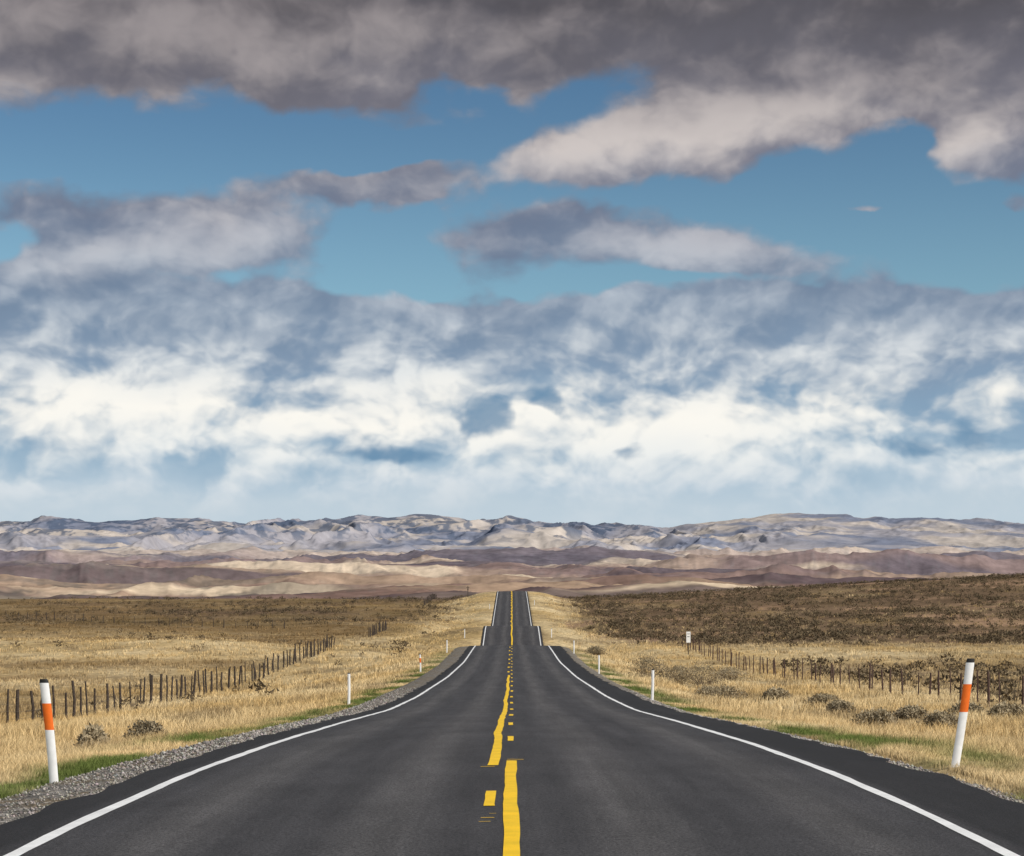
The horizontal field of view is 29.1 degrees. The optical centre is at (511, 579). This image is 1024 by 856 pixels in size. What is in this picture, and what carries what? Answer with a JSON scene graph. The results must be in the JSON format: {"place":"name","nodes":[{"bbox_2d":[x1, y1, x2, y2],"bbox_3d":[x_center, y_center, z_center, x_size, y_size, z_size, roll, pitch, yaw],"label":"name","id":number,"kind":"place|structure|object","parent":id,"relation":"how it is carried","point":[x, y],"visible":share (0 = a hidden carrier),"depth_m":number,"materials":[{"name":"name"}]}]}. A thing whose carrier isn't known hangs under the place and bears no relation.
{"place":"outdoors","nodes":[
{"label":"outdoors","id":0,"kind":"place"},
{"bbox_2d":[0,0,1023,527],"bbox_3d":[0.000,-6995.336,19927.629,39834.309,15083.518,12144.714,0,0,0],"label":"sky","id":1,"kind":"structure","parent":0,"point":[152,364],"depth_m":25399.00,"materials":[{"name":"white"}]},
{"bbox_2d":[0,591,1023,855],"bbox_3d":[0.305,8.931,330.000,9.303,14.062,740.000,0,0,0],"label":"road","id":2,"kind":"structure","parent":0,"point":[598,775],"depth_m":19.36,"materials":[{"name":"grey asphalt"}]},
{"bbox_2d":[479,591,519,855],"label":"line marking","id":3,"kind":"object","parent":2,"relation":"on","point":[511,822],"visible":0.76,"depth_m":18.53,"materials":[{"name":"yellow paint"}]},
{"bbox_2d":[4,592,1019,855],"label":"edge line marking","id":4,"kind":"object","parent":2,"relation":"on","point":[172,780],"visible":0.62,"depth_m":19.45,"materials":[{"name":"white paint"}]},
{"bbox_2d":[0,575,1023,799],"bbox_3d":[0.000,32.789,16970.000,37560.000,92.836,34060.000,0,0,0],"label":"ground","id":5,"kind":"structure","parent":0,"point":[475,636],"depth_m":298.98,"materials":[{"name":"brown plant"}]},
{"bbox_2d":[73,722,109,747],"bbox_3d":[-8.926,3.393,41.971,0.897,0.790,0.860,0,0,0],"label":"sagebrush","id":6,"kind":"object","parent":5,"relation":"on","point":[90,732],"visible":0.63,"depth_m":41.88,"materials":[{"name":"brown plant"}]},
{"bbox_2d":[1,612,284,628],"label":"fence","id":7,"kind":"object","parent":5,"relation":"on","point":[154,622],"visible":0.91,"depth_m":356.37,"materials":[{"name":"brown wood"}]},
{"bbox_2d":[123,718,165,738],"bbox_3d":[-8.598,3.664,47.007,1.020,0.752,1.262,0,0,-39],"label":"sagebrush","id":8,"kind":"object","parent":5,"relation":"on","point":[144,727],"visible":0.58,"depth_m":46.91,"materials":[{"name":"brown plant"}]},
{"bbox_2d":[0,594,436,723],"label":"wooden fence","id":9,"kind":"object","parent":5,"relation":"on","point":[384,627],"visible":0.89,"depth_m":124.05,"materials":[{"name":"brown wood"}]},
{"bbox_2d":[347,673,349,703],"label":"delineator post","id":10,"kind":"object","parent":5,"relation":"on","point":[348,701],"visible":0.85,"depth_m":74.99,"materials":[{"name":"white plastic"}]},
{"bbox_2d":[0,646,1023,824],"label":"gravel shoulder","id":11,"kind":"object","parent":5,"relation":"on","point":[450,659],"visible":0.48,"depth_m":23.67},
{"bbox_2d":[39,679,58,783],"bbox_3d":[-5.338,1.839,22.780,0.234,1.380,0.023,0,0,0],"label":"delineator post","id":12,"kind":"object","parent":11,"relation":"on","point":[49,730],"visible":0.92,"depth_m":22.77,"materials":[{"name":"white plastic"}]},
{"bbox_2d":[0,687,1023,823],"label":"gravel stones","id":13,"kind":"object","parent":11,"relation":"on","point":[204,745],"visible":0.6,"depth_m":27.00,"materials":[{"name":"grey gravel"}]},
{"bbox_2d":[598,655,599,673],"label":"delineator post","id":14,"kind":"object","parent":11,"relation":"on","point":[598,664],"visible":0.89,"depth_m":124.13,"materials":[{"name":"white plastic"}]},
{"bbox_2d":[651,669,653,699],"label":"delineator post","id":15,"kind":"object","parent":11,"relation":"on","point":[652,684],"visible":0.84,"depth_m":74.99,"materials":[{"name":"white plastic"}]},
{"bbox_2d":[585,645,609,655],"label":"sagebrush","id":16,"kind":"object","parent":5,"relation":"on","point":[597,650],"visible":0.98,"depth_m":179.80,"materials":[{"name":"brown plant"}]},
{"bbox_2d":[613,654,669,679],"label":"sagebrush","id":17,"kind":"object","parent":5,"relation":"on","point":[642,670],"visible":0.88,"depth_m":127.92,"materials":[{"name":"brown plant"}]},
{"bbox_2d":[662,663,699,681],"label":"sagebrush","id":18,"kind":"object","parent":5,"relation":"on","point":[674,668],"visible":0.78,"depth_m":134.71,"materials":[{"name":"brown plant"}]},
{"bbox_2d":[686,632,689,653],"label":"road sign","id":19,"kind":"object","parent":5,"relation":"on","point":[688,637],"visible":0.91,"depth_m":214.93,"materials":[{"name":"white metal"}]},
{"bbox_2d":[669,661,735,685],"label":"sagebrush","id":20,"kind":"object","parent":5,"relation":"on","point":[699,668],"visible":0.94,"depth_m":124.94,"materials":[{"name":"brown plant"}]},
{"bbox_2d":[694,684,719,695],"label":"sagebrush","id":21,"kind":"object","parent":5,"relation":"on","point":[699,691],"visible":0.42,"depth_m":98.80,"materials":[{"name":"brown plant"}]},
{"bbox_2d":[700,684,747,700],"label":"sagebrush","id":22,"kind":"object","parent":5,"relation":"on","point":[731,691],"visible":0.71,"depth_m":95.69,"materials":[{"name":"brown plant"}]},
{"bbox_2d":[714,665,753,681],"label":"sagebrush","id":23,"kind":"object","parent":5,"relation":"on","point":[734,673],"visible":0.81,"depth_m":139.84,"materials":[{"name":"brown plant"}]},
{"bbox_2d":[760,686,792,700],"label":"sagebrush","id":24,"kind":"object","parent":5,"relation":"on","point":[773,691],"visible":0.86,"depth_m":97.77,"materials":[{"name":"brown plant"}]},
{"bbox_2d":[802,692,842,706],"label":"sagebrush","id":25,"kind":"object","parent":5,"relation":"on","point":[820,697],"visible":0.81,"depth_m":87.70,"materials":[{"name":"brown plant"}]},
{"bbox_2d":[825,699,855,713],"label":"sagebrush","id":26,"kind":"object","parent":5,"relation":"on","point":[834,704],"visible":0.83,"depth_m":79.80,"materials":[{"name":"brown plant"}]},
{"bbox_2d":[682,636,1023,706],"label":"wire fence","id":27,"kind":"object","parent":5,"relation":"on","point":[832,672],"visible":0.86,"depth_m":120.69,"materials":[{"name":"wood"}]},
{"bbox_2d":[849,706,899,727],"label":"sagebrush","id":28,"kind":"object","parent":5,"relation":"on","point":[881,715],"visible":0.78,"depth_m":65.79,"materials":[{"name":"brown plant"}]},
{"bbox_2d":[892,704,929,719],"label":"sagebrush","id":29,"kind":"object","parent":5,"relation":"on","point":[910,711],"visible":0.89,"depth_m":69.83,"materials":[{"name":"brown plant"}]},
{"bbox_2d":[916,709,966,728],"bbox_3d":[13.531,4.434,61.971,1.508,0.729,1.712,0,0,0],"label":"sagebrush","id":30,"kind":"object","parent":5,"relation":"on","point":[938,717],"visible":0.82,"depth_m":61.81,"materials":[{"name":"brown plant"}]},
{"bbox_2d":[951,658,974,767],"bbox_3d":[5.593,1.766,24.574,0.330,1.564,0.023,0,0,0],"label":"delineator post","id":31,"kind":"object","parent":5,"relation":"on","point":[963,712],"visible":0.84,"depth_m":24.57,"materials":[{"name":"white plastic"}]},
{"bbox_2d":[944,701,987,715],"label":"sagebrush","id":32,"kind":"object","parent":5,"relation":"on","point":[973,706],"visible":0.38,"depth_m":71.74,"materials":[{"name":"brown plant"}]},
{"bbox_2d":[987,701,1023,718],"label":"sagebrush","id":33,"kind":"object","parent":5,"relation":"on","point":[1005,708],"visible":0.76,"depth_m":65.74,"materials":[{"name":"brown plant"}]},
{"bbox_2d":[0,545,1023,598],"bbox_3d":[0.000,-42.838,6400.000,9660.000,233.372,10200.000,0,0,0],"label":"hills","id":34,"kind":"structure","parent":0,"point":[253,572],"depth_m":5423.11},
{"bbox_2d":[0,513,1023,552],"bbox_3d":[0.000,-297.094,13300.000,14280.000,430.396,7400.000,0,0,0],"label":"mountain range","id":35,"kind":"structure","parent":0,"point":[791,532],"depth_m":13223.54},
{"bbox_2d":[0,572,1023,718],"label":"sagebrush field","id":36,"kind":"structure","parent":0,"point":[918,628],"depth_m":347.72,"materials":[{"name":"brown plant"}]}
]}

